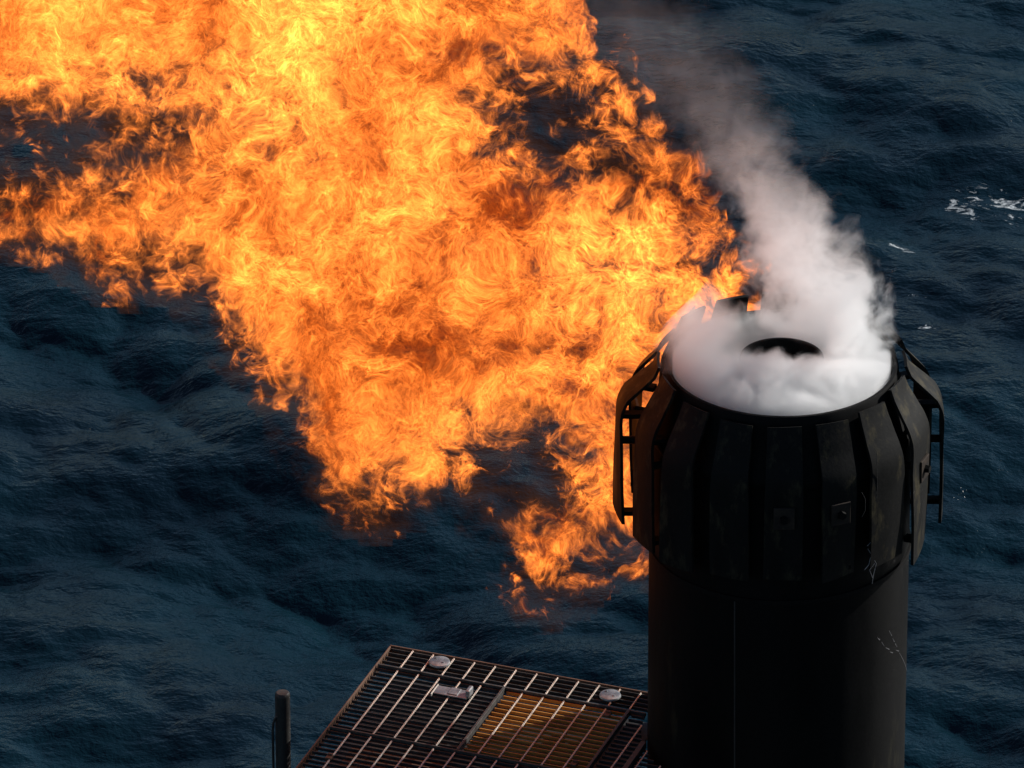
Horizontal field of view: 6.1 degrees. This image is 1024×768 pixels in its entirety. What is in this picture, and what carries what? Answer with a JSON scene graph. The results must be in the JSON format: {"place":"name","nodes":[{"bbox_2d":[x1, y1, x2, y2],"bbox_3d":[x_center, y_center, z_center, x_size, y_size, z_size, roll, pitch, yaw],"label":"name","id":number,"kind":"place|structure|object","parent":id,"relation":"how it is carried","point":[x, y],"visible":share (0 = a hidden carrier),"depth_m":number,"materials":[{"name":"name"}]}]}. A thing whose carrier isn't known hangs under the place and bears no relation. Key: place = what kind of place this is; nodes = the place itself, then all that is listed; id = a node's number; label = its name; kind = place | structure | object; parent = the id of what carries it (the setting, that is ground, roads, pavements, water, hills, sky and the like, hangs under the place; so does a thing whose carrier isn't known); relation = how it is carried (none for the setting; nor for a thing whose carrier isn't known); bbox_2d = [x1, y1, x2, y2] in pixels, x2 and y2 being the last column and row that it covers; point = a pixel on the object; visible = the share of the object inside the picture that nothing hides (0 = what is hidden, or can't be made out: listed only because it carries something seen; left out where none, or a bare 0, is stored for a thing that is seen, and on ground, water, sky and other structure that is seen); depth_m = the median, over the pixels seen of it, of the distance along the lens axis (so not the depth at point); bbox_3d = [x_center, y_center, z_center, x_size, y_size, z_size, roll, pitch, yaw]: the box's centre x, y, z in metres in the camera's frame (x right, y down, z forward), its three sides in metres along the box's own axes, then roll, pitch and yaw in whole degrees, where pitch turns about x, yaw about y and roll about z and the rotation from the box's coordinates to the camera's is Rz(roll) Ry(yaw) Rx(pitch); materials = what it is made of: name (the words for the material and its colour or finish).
{"place":"outdoors","nodes":[
{"label":"outdoors","id":0,"kind":"place"},
{"bbox_2d":[0,0,1023,767],"bbox_3d":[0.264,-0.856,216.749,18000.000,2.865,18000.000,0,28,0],"label":"sea","id":1,"kind":"structure","parent":0,"point":[332,334],"depth_m":218.22,"materials":[{"name":"liquid"}]},
{"bbox_2d":[296,645,660,767],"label":"grated platform","id":2,"kind":"structure","parent":1,"relation":"in","point":[403,722],"depth_m":46.11,"materials":[{"name":"metal"}]},
{"bbox_2d":[271,689,290,767],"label":"vent pole","id":3,"kind":"object","parent":2,"relation":"attached to","point":[281,721],"visible":1,"depth_m":46.24,"materials":[{"name":"black metal"}]},
{"bbox_2d":[612,292,943,767],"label":"flare stack","id":4,"kind":"object","parent":1,"relation":"in","point":[779,453],"visible":1,"depth_m":45.05,"materials":[{"name":"metal"}]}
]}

